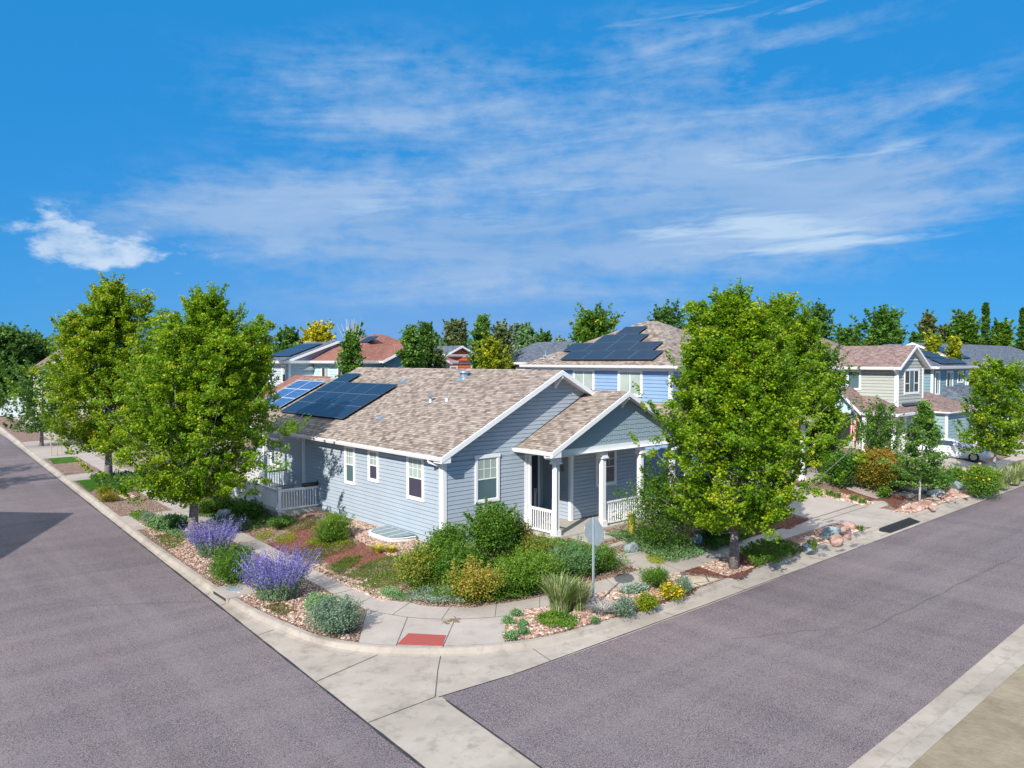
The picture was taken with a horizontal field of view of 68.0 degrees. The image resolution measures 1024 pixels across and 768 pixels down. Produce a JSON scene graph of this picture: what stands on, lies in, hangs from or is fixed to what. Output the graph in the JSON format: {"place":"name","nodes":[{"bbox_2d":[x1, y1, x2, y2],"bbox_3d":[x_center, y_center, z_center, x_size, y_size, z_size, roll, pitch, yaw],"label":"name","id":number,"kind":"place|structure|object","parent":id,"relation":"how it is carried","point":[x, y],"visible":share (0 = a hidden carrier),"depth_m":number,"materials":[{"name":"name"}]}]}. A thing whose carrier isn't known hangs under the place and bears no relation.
{"place":"outdoors","nodes":[
{"label":"outdoors","id":0,"kind":"place"},
{"bbox_2d":[23,439,102,458],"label":"parking pad","id":1,"kind":"object","parent":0,"point":[42,452],"visible":0.13,"depth_m":62.50,"materials":[{"name":"concrete"}]},
{"bbox_2d":[27,391,254,478],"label":"side lots","id":2,"kind":"structure","parent":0,"point":[133,468],"depth_m":57.70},
{"bbox_2d":[16,328,57,407],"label":"shade tree","id":3,"kind":"object","parent":2,"relation":"on","point":[40,353],"visible":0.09,"depth_m":103.35,"materials":[{"name":"green plant"}]},
{"bbox_2d":[266,341,340,385],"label":"grey house","id":4,"kind":"structure","parent":2,"relation":"on","point":[291,362],"depth_m":67.27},
{"bbox_2d":[296,318,337,344],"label":"yellow tree","id":5,"kind":"object","parent":2,"relation":"on","point":[316,332],"visible":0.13,"depth_m":95.10,"materials":[{"name":"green plant"}]},
{"bbox_2d":[309,334,458,377],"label":"house","id":6,"kind":"structure","parent":2,"relation":"on","point":[379,350],"depth_m":65.25,"materials":[{"name":"red"}]},
{"bbox_2d":[395,323,427,367],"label":"slender tree","id":7,"kind":"object","parent":2,"relation":"on","point":[411,356],"visible":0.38,"depth_m":55.43,"materials":[{"name":"green plant"}]},
{"bbox_2d":[417,320,437,367],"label":"slender tree","id":8,"kind":"object","parent":2,"relation":"on","point":[425,332],"visible":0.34,"depth_m":59.39,"materials":[{"name":"green plant"}]},
{"bbox_2d":[466,313,492,368],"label":"shade tree","id":9,"kind":"object","parent":2,"relation":"on","point":[482,323],"visible":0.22,"depth_m":61.53,"materials":[{"name":"green plant"}]},
{"bbox_2d":[472,331,515,368],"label":"tree","id":10,"kind":"object","parent":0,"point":[489,350],"visible":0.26,"depth_m":55.39,"materials":[{"name":"yellow plant"}]},
{"bbox_2d":[0,433,1023,767],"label":"street","id":11,"kind":"structure","parent":0,"point":[122,673],"depth_m":18.56,"materials":[{"name":"grey asphalt"}]},
{"bbox_2d":[4,436,1021,767],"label":"road seam","id":12,"kind":"object","parent":11,"relation":"on","point":[440,696],"visible":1,"depth_m":19.57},
{"bbox_2d":[0,431,1023,767],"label":"gutter pan","id":13,"kind":"object","parent":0,"point":[436,731],"depth_m":17.98,"materials":[{"name":"concrete"}]},
{"bbox_2d":[0,426,1023,656],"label":"curb","id":14,"kind":"structure","parent":13,"relation":"on","point":[244,608],"depth_m":22.35,"materials":[{"name":"concrete"}]},
{"bbox_2d":[211,582,257,602],"bbox_3d":[-8.850,6.657,24.264,1.030,0.180,1.400,-2,2,-41],"label":"storm inlet","id":15,"kind":"object","parent":14,"relation":"in","point":[225,593],"visible":0.94,"depth_m":24.13,"materials":[{"name":"concrete"}]},
{"bbox_2d":[848,628,1023,767],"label":"curb","id":16,"kind":"structure","parent":13,"relation":"on","point":[914,738],"depth_m":16.05,"materials":[{"name":"concrete"}]},
{"bbox_2d":[0,416,1023,645],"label":"planting strip","id":17,"kind":"object","parent":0,"point":[121,507],"visible":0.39,"depth_m":32.59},
{"bbox_2d":[0,321,39,408],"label":"shade tree","id":18,"kind":"object","parent":17,"relation":"on","point":[13,344],"visible":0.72,"depth_m":98.90,"materials":[{"name":"green plant"}]},
{"bbox_2d":[0,356,71,445],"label":"shade tree","id":19,"kind":"object","parent":17,"relation":"on","point":[30,427],"visible":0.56,"depth_m":63.84,"materials":[{"name":"green plant"}]},
{"bbox_2d":[4,272,172,478],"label":"maple tree","id":20,"kind":"object","parent":17,"relation":"on","point":[104,325],"visible":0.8,"depth_m":43.74,"materials":[{"name":"green plant"}]},
{"bbox_2d":[89,469,139,493],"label":"ground cover","id":21,"kind":"object","parent":17,"relation":"on","point":[114,482],"visible":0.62,"depth_m":44.06,"materials":[{"name":"green plant"}]},
{"bbox_2d":[146,511,188,530],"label":"shrub","id":22,"kind":"object","parent":17,"relation":"on","point":[165,520],"visible":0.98,"depth_m":32.92,"materials":[{"name":"green plant"}]},
{"bbox_2d":[74,281,311,537],"bbox_3d":[-13.184,1.026,31.639,8.745,10.908,7.914,-1,2,-25],"label":"maple tree","id":23,"kind":"object","parent":17,"relation":"on","point":[207,386],"visible":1,"depth_m":30.51,"materials":[{"name":"green plant"}]},
{"bbox_2d":[176,514,245,557],"bbox_3d":[-11.278,5.786,28.575,2.443,1.521,2.069,-2,2,-41],"label":"russian sage","id":24,"kind":"object","parent":17,"relation":"on","point":[207,545],"visible":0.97,"depth_m":28.38,"materials":[{"name":"purple plant"}]},
{"bbox_2d":[203,543,262,586],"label":"shrub","id":25,"kind":"object","parent":17,"relation":"on","point":[224,563],"visible":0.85,"depth_m":24.91,"materials":[{"name":"green plant"}]},
{"bbox_2d":[132,512,358,639],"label":"pebbles","id":26,"kind":"object","parent":17,"relation":"on","point":[300,612],"visible":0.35,"depth_m":24.26,"materials":[{"name":"beige gravel"}]},
{"bbox_2d":[229,543,322,602],"bbox_3d":[-7.221,5.886,23.466,2.896,1.635,2.581,-2,2,-41],"label":"russian sage","id":27,"kind":"object","parent":17,"relation":"on","point":[266,578],"visible":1,"depth_m":23.24,"materials":[{"name":"purple plant"}]},
{"bbox_2d":[302,591,366,637],"bbox_3d":[-4.761,6.238,20.573,1.917,1.066,1.848,-2,2,-41],"label":"shrub","id":28,"kind":"object","parent":17,"relation":"on","point":[338,616],"visible":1,"depth_m":20.33,"materials":[{"name":"silver plant"}]},
{"bbox_2d":[359,609,505,645],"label":"curb ramp","id":29,"kind":"structure","parent":17,"relation":"on","point":[381,628],"depth_m":20.74,"materials":[{"name":"concrete"}]},
{"bbox_2d":[397,633,445,645],"bbox_3d":[-2.352,6.726,20.000,1.194,0.028,0.817,0,2,4],"label":"tactile plate","id":30,"kind":"object","parent":29,"relation":"on","point":[409,639],"visible":1,"depth_m":19.91,"materials":[{"name":"red plastic"}]},
{"bbox_2d":[562,576,597,611],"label":"ornamental grass","id":31,"kind":"object","parent":17,"relation":"on","point":[581,601],"depth_m":22.20,"materials":[{"name":"plant"}]},
{"bbox_2d":[503,571,681,639],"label":"pebbles","id":32,"kind":"object","parent":17,"relation":"on","point":[614,594],"visible":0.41,"depth_m":21.94,"materials":[{"name":"beige gravel"}]},
{"bbox_2d":[532,609,578,628],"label":"ground cover","id":33,"kind":"object","parent":32,"relation":"on","point":[556,620],"visible":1,"depth_m":21.23,"materials":[{"name":"green plant"}]},
{"bbox_2d":[534,571,586,614],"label":"ornamental grass","id":34,"kind":"object","parent":32,"relation":"on","point":[560,597],"depth_m":21.93,"materials":[{"name":"plant"}]},
{"bbox_2d":[584,517,603,607],"bbox_3d":[2.408,5.321,22.518,0.086,2.760,0.797,-2,2,-41],"label":"stop sign","id":35,"kind":"object","parent":17,"relation":"on","point":[594,531],"visible":1,"depth_m":22.48,"materials":[{"name":"grey metal"}]},
{"bbox_2d":[609,594,637,619],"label":"shrub","id":36,"kind":"object","parent":17,"relation":"on","point":[624,605],"visible":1,"depth_m":21.73,"materials":[{"name":"silver plant"}]},
{"bbox_2d":[635,565,672,588],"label":"shrub","id":37,"kind":"object","parent":17,"relation":"on","point":[658,574],"visible":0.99,"depth_m":24.43,"materials":[{"name":"green plant"}]},
{"bbox_2d":[686,539,790,578],"bbox_3d":[9.249,6.469,28.288,7.210,0.001,1.890,-2,2,-41],"label":"mulch bed","id":38,"kind":"object","parent":17,"relation":"on","point":[744,560],"visible":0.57,"depth_m":26.70,"materials":[{"name":"brown wood"}]},
{"bbox_2d":[698,556,753,575],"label":"pebbles","id":39,"kind":"object","parent":38,"relation":"on","point":[719,564],"visible":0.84,"depth_m":26.93,"materials":[{"name":"beige gravel"}]},
{"bbox_2d":[627,278,875,568],"bbox_3d":[7.953,1.459,27.003,8.092,10.315,7.276,-1,2,-22],"label":"maple tree","id":40,"kind":"object","parent":38,"relation":"on","point":[737,373],"visible":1,"depth_m":25.48,"materials":[{"name":"green plant"}]},
{"bbox_2d":[740,538,796,566],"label":"ground cover","id":41,"kind":"object","parent":38,"relation":"on","point":[761,550],"visible":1,"depth_m":28.34,"materials":[{"name":"green plant"}]},
{"bbox_2d":[877,399,968,502],"bbox_3d":[21.285,3.519,38.883,3.387,5.451,4.047,-2,2,-41],"label":"tree","id":42,"kind":"object","parent":17,"relation":"on","point":[924,417],"visible":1,"depth_m":38.75,"materials":[{"name":"green plant"}]},
{"bbox_2d":[960,463,1006,498],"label":"flowering shrub","id":43,"kind":"object","parent":17,"relation":"on","point":[979,481],"visible":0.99,"depth_m":40.69,"materials":[{"name":"green plant"}]},
{"bbox_2d":[952,354,1023,471],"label":"tree","id":44,"kind":"object","parent":17,"relation":"on","point":[989,414],"visible":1,"depth_m":48.19,"materials":[{"name":"green plant"}]},
{"bbox_2d":[0,0,1023,350],"label":"sky","id":45,"kind":"structure","parent":0,"point":[389,165],"materials":[{"name":"blue"}]},
{"bbox_2d":[15,417,1023,618],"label":"sidewalk","id":46,"kind":"structure","parent":0,"point":[393,607],"depth_m":26.45,"materials":[{"name":"concrete"}]},
{"bbox_2d":[161,472,915,607],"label":"yard","id":47,"kind":"structure","parent":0,"point":[599,575],"depth_m":28.77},
{"bbox_2d":[198,495,239,515],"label":"shrub","id":48,"kind":"object","parent":47,"relation":"on","point":[214,504],"visible":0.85,"depth_m":35.97,"materials":[{"name":"green plant"}]},
{"bbox_2d":[227,496,266,520],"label":"shrub","id":49,"kind":"object","parent":47,"relation":"on","point":[250,509],"visible":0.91,"depth_m":34.09,"materials":[{"name":"green plant"}]},
{"bbox_2d":[269,522,390,566],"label":"mulch","id":50,"kind":"object","parent":47,"relation":"on","point":[359,549],"visible":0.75,"depth_m":28.69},
{"bbox_2d":[308,508,355,544],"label":"shrub","id":51,"kind":"object","parent":47,"relation":"on","point":[334,525],"visible":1,"depth_m":29.53,"materials":[{"name":"green plant"}]},
{"bbox_2d":[334,328,365,376],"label":"slender tree","id":52,"kind":"object","parent":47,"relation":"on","point":[350,350],"visible":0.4,"depth_m":51.66,"materials":[{"name":"green plant"}]},
{"bbox_2d":[279,519,427,601],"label":"pebbles","id":53,"kind":"object","parent":47,"relation":"on","point":[361,531],"visible":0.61,"depth_m":27.96,"materials":[{"name":"beige gravel"}]},
{"bbox_2d":[342,554,403,582],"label":"ground cover","id":54,"kind":"object","parent":47,"relation":"on","point":[371,565],"visible":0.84,"depth_m":26.03,"materials":[{"name":"green plant"}]},
{"bbox_2d":[368,525,415,542],"bbox_3d":[-4.833,6.077,29.780,1.092,0.597,2.330,-2,2,-41],"label":"window well","id":55,"kind":"object","parent":47,"relation":"on","point":[386,531],"depth_m":29.51,"materials":[{"name":"white plastic"}]},
{"bbox_2d":[391,541,442,589],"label":"spirea shrub","id":56,"kind":"object","parent":47,"relation":"on","point":[412,570],"visible":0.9,"depth_m":24.09,"materials":[{"name":"green plant"}]},
{"bbox_2d":[405,585,470,603],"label":"ground cover","id":57,"kind":"object","parent":47,"relation":"on","point":[435,597],"visible":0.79,"depth_m":23.22,"materials":[{"name":"silver plant"}]},
{"bbox_2d":[404,531,473,573],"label":"shrub","id":58,"kind":"object","parent":47,"relation":"on","point":[457,546],"visible":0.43,"depth_m":24.87,"materials":[{"name":"green plant"}]},
{"bbox_2d":[421,520,470,549],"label":"shrub","id":59,"kind":"object","parent":47,"relation":"on","point":[445,532],"visible":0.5,"depth_m":25.87,"materials":[{"name":"green plant"}]},
{"bbox_2d":[415,542,488,582],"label":"shrub","id":60,"kind":"object","parent":47,"relation":"on","point":[446,563],"visible":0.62,"depth_m":24.10,"materials":[{"name":"green plant"}]},
{"bbox_2d":[229,367,676,558],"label":"corner house","id":61,"kind":"structure","parent":47,"relation":"on","point":[419,452],"depth_m":31.99,"materials":[{"name":"paint"}]},
{"bbox_2d":[344,446,354,485],"bbox_3d":[-7.061,3.511,33.076,0.060,1.720,0.870,-2,2,-41],"label":"window","id":62,"kind":"structure","parent":61,"relation":"in","point":[349,452],"depth_m":33.08,"materials":[{"name":"white glass"}]},
{"bbox_2d":[406,456,423,502],"bbox_3d":[-3.729,3.619,29.289,0.060,1.740,1.160,-2,2,-41],"label":"window","id":63,"kind":"structure","parent":61,"relation":"in","point":[414,466],"depth_m":29.29,"materials":[{"name":"white glass"}]},
{"bbox_2d":[474,453,500,503],"bbox_3d":[-0.948,3.638,29.315,1.270,1.860,0.075,-2,2,-41],"label":"window","id":64,"kind":"structure","parent":61,"relation":"in","point":[487,466],"depth_m":29.32,"materials":[{"name":"white glass"}]},
{"bbox_2d":[532,455,539,512],"bbox_3d":[0.804,4.344,33.154,1.100,2.650,0.100,-2,2,-41],"label":"front door","id":65,"kind":"structure","parent":61,"relation":"in","point":[535,458],"depth_m":33.37,"materials":[{"name":"grey metal"}]},
{"bbox_2d":[596,451,616,486],"bbox_3d":[4.203,3.677,33.849,1.410,1.700,0.075,-2,2,-41],"label":"window","id":66,"kind":"structure","parent":61,"relation":"in","point":[611,462],"depth_m":34.03,"materials":[{"name":"white glass"}]},
{"bbox_2d":[438,554,509,604],"bbox_3d":[-1.182,5.926,22.988,2.085,1.432,1.790,-2,2,-41],"label":"spirea shrub","id":67,"kind":"object","parent":47,"relation":"on","point":[470,581],"visible":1,"depth_m":22.80,"materials":[{"name":"yellow plant"}]},
{"bbox_2d":[454,496,523,563],"bbox_3d":[-0.651,5.008,25.988,2.060,2.358,2.178,1,2,34],"label":"shrub","id":68,"kind":"object","parent":47,"relation":"on","point":[493,524],"visible":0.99,"depth_m":25.73,"materials":[{"name":"green plant"}]},
{"bbox_2d":[406,536,616,597],"bbox_3d":[0.021,6.105,26.024,7.743,0.765,4.337,-2,2,-41],"label":"ground cover","id":69,"kind":"object","parent":47,"relation":"on","point":[485,565],"visible":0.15,"depth_m":24.80,"materials":[{"name":"green plant"}]},
{"bbox_2d":[466,578,571,602],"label":"ground cover","id":70,"kind":"object","parent":47,"relation":"on","point":[511,594],"visible":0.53,"depth_m":23.38,"materials":[{"name":"green plant"}]},
{"bbox_2d":[483,544,572,593],"bbox_3d":[0.439,5.918,24.158,3.290,1.379,2.624,-2,2,-41],"label":"shrub","id":71,"kind":"object","parent":47,"relation":"on","point":[526,568],"visible":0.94,"depth_m":23.77,"materials":[{"name":"green plant"}]},
{"bbox_2d":[500,528,563,562],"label":"shrub","id":72,"kind":"object","parent":47,"relation":"on","point":[541,545],"visible":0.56,"depth_m":26.05,"materials":[{"name":"green plant"}]},
{"bbox_2d":[539,534,607,578],"bbox_3d":[1.965,5.874,25.900,2.602,1.280,2.322,-2,2,-41],"label":"shrub","id":73,"kind":"object","parent":47,"relation":"on","point":[576,555],"visible":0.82,"depth_m":25.52,"materials":[{"name":"green plant"}]},
{"bbox_2d":[580,542,630,572],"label":"shrub","id":74,"kind":"object","parent":47,"relation":"on","point":[609,557],"visible":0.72,"depth_m":26.23,"materials":[{"name":"green plant"}]},
{"bbox_2d":[615,552,672,569],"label":"front path","id":75,"kind":"structure","parent":47,"relation":"on","point":[639,560],"depth_m":27.55,"materials":[{"name":"concrete"}]},
{"bbox_2d":[609,457,703,551],"bbox_3d":[5.685,4.527,29.017,3.634,3.751,3.240,-2,2,-41],"label":"flowering shrub","id":76,"kind":"object","parent":47,"relation":"on","point":[660,518],"visible":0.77,"depth_m":28.67,"materials":[{"name":"green plant"}]},
{"bbox_2d":[605,528,711,561],"bbox_3d":[5.753,6.077,29.578,3.222,0.702,3.611,-2,2,-41],"label":"ground cover","id":77,"kind":"object","parent":47,"relation":"on","point":[695,548],"visible":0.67,"depth_m":28.97,"materials":[{"name":"green plant"}]},
{"bbox_2d":[519,321,833,497],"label":"blue house","id":78,"kind":"structure","parent":47,"relation":"on","point":[622,359],"depth_m":41.84,"materials":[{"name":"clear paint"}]},
{"bbox_2d":[618,369,642,396],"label":"window","id":79,"kind":"structure","parent":78,"relation":"in","point":[625,377],"depth_m":40.46,"materials":[{"name":"white glass"}]},
{"bbox_2d":[694,526,759,549],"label":"ground cover","id":80,"kind":"object","parent":47,"relation":"on","point":[719,540],"visible":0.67,"depth_m":30.40,"materials":[{"name":"green plant"}]},
{"bbox_2d":[565,489,908,616],"bbox_3d":[11.445,6.192,32.290,26.897,0.303,4.459,-2,2,-43],"label":"mulch strip","id":81,"kind":"object","parent":47,"relation":"on","point":[895,501],"visible":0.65,"depth_m":38.20,"materials":[{"name":"brown wood"}]},
{"bbox_2d":[751,291,859,465],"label":"shade tree","id":82,"kind":"object","parent":47,"relation":"on","point":[782,309],"visible":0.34,"depth_m":45.07,"materials":[{"name":"green plant"}]},
{"bbox_2d":[782,342,860,466],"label":"shade tree","id":83,"kind":"object","parent":47,"relation":"on","point":[831,362],"visible":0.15,"depth_m":46.65,"materials":[{"name":"green plant"}]},
{"bbox_2d":[820,448,863,488],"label":"shrub","id":84,"kind":"object","parent":47,"relation":"on","point":[846,462],"visible":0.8,"depth_m":41.50,"materials":[{"name":"green plant"}]},
{"bbox_2d":[847,444,905,492],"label":"shrub","id":85,"kind":"object","parent":47,"relation":"on","point":[874,472],"visible":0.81,"depth_m":41.35,"materials":[{"name":"orange plant"}]},
{"bbox_2d":[727,482,856,519],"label":"driveway","id":86,"kind":"structure","parent":0,"point":[810,507],"depth_m":37.53,"materials":[{"name":"concrete"}]},
{"bbox_2d":[832,508,912,526],"bbox_3d":[16.904,6.341,35.505,5.000,0.200,1.830,-2,2,-41],"label":"driveway apron","id":87,"kind":"object","parent":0,"point":[873,519],"visible":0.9,"depth_m":35.51,"materials":[{"name":"concrete"}]},
{"bbox_2d":[789,434,1023,480],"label":"back lots","id":88,"kind":"structure","parent":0,"point":[847,449],"depth_m":58.39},
{"bbox_2d":[272,324,303,352],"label":"pine tree","id":89,"kind":"object","parent":88,"relation":"on","point":[287,337],"visible":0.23,"depth_m":108.93,"materials":[{"name":"green plant"}]},
{"bbox_2d":[440,317,468,347],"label":"shade tree","id":90,"kind":"object","parent":88,"relation":"on","point":[454,336],"visible":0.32,"depth_m":118.94,"materials":[{"name":"green plant"}]},
{"bbox_2d":[434,346,474,368],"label":"orange house","id":91,"kind":"structure","parent":88,"relation":"on","point":[458,353],"depth_m":78.92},
{"bbox_2d":[490,319,519,368],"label":"shade tree","id":92,"kind":"object","parent":88,"relation":"on","point":[499,331],"visible":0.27,"depth_m":74.27,"materials":[{"name":"green plant"}]},
{"bbox_2d":[514,322,536,350],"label":"willow tree","id":93,"kind":"object","parent":88,"relation":"on","point":[527,333],"visible":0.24,"depth_m":114.02,"materials":[{"name":"green plant"}]},
{"bbox_2d":[509,341,577,369],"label":"house","id":94,"kind":"structure","parent":88,"relation":"on","point":[533,351],"depth_m":76.36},
{"bbox_2d":[567,300,624,346],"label":"shade tree","id":95,"kind":"object","parent":88,"relation":"on","point":[587,324],"visible":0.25,"depth_m":70.93,"materials":[{"name":"green plant"}]},
{"bbox_2d":[647,298,688,329],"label":"shade tree","id":96,"kind":"object","parent":88,"relation":"on","point":[666,315],"visible":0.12,"depth_m":93.73,"materials":[{"name":"green plant"}]},
{"bbox_2d":[797,298,840,342],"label":"shade tree","id":97,"kind":"object","parent":88,"relation":"on","point":[822,313],"visible":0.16,"depth_m":98.32,"materials":[{"name":"green plant"}]},
{"bbox_2d":[851,395,913,457],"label":"tree","id":98,"kind":"object","parent":88,"relation":"on","point":[877,419],"visible":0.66,"depth_m":49.67,"materials":[{"name":"green plant"}]},
{"bbox_2d":[849,304,919,345],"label":"shade tree","id":99,"kind":"object","parent":88,"relation":"on","point":[883,329],"visible":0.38,"depth_m":98.64,"materials":[{"name":"green plant"}]},
{"bbox_2d":[809,338,977,451],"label":"sage house","id":100,"kind":"structure","parent":88,"relation":"on","point":[889,375],"depth_m":58.03,"materials":[{"name":"beige paint"}]},
{"bbox_2d":[904,369,919,394],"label":"window","id":101,"kind":"structure","parent":100,"relation":"in","point":[911,376],"depth_m":58.31,"materials":[{"name":"white glass"}]},
{"bbox_2d":[881,344,1013,443],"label":"teal house","id":102,"kind":"structure","parent":88,"relation":"on","point":[942,377],"depth_m":64.37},
{"bbox_2d":[941,308,988,344],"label":"shade tree","id":103,"kind":"object","parent":88,"relation":"on","point":[965,327],"visible":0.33,"depth_m":128.37,"materials":[{"name":"green plant"}]},
{"bbox_2d":[907,342,1023,429],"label":"yellow house","id":104,"kind":"structure","parent":88,"relation":"on","point":[971,353],"depth_m":83.88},
{"bbox_2d":[989,317,1015,346],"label":"shade tree","id":105,"kind":"object","parent":88,"relation":"on","point":[1002,336],"visible":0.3,"depth_m":128.96,"materials":[{"name":"green plant"}]},
{"bbox_2d":[898,452,1012,473],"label":"driveway","id":106,"kind":"structure","parent":0,"point":[964,462],"depth_m":52.61,"materials":[{"name":"concrete"}]},
{"bbox_2d":[916,438,990,461],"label":"parked car","id":107,"kind":"object","parent":106,"relation":"on","point":[950,446],"visible":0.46,"depth_m":53.81,"materials":[{"name":"white metal"}]},
{"bbox_2d":[909,664,1023,767],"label":"verge","id":108,"kind":"structure","parent":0,"point":[987,732],"depth_m":14.83,"materials":[{"name":"beige concrete"}]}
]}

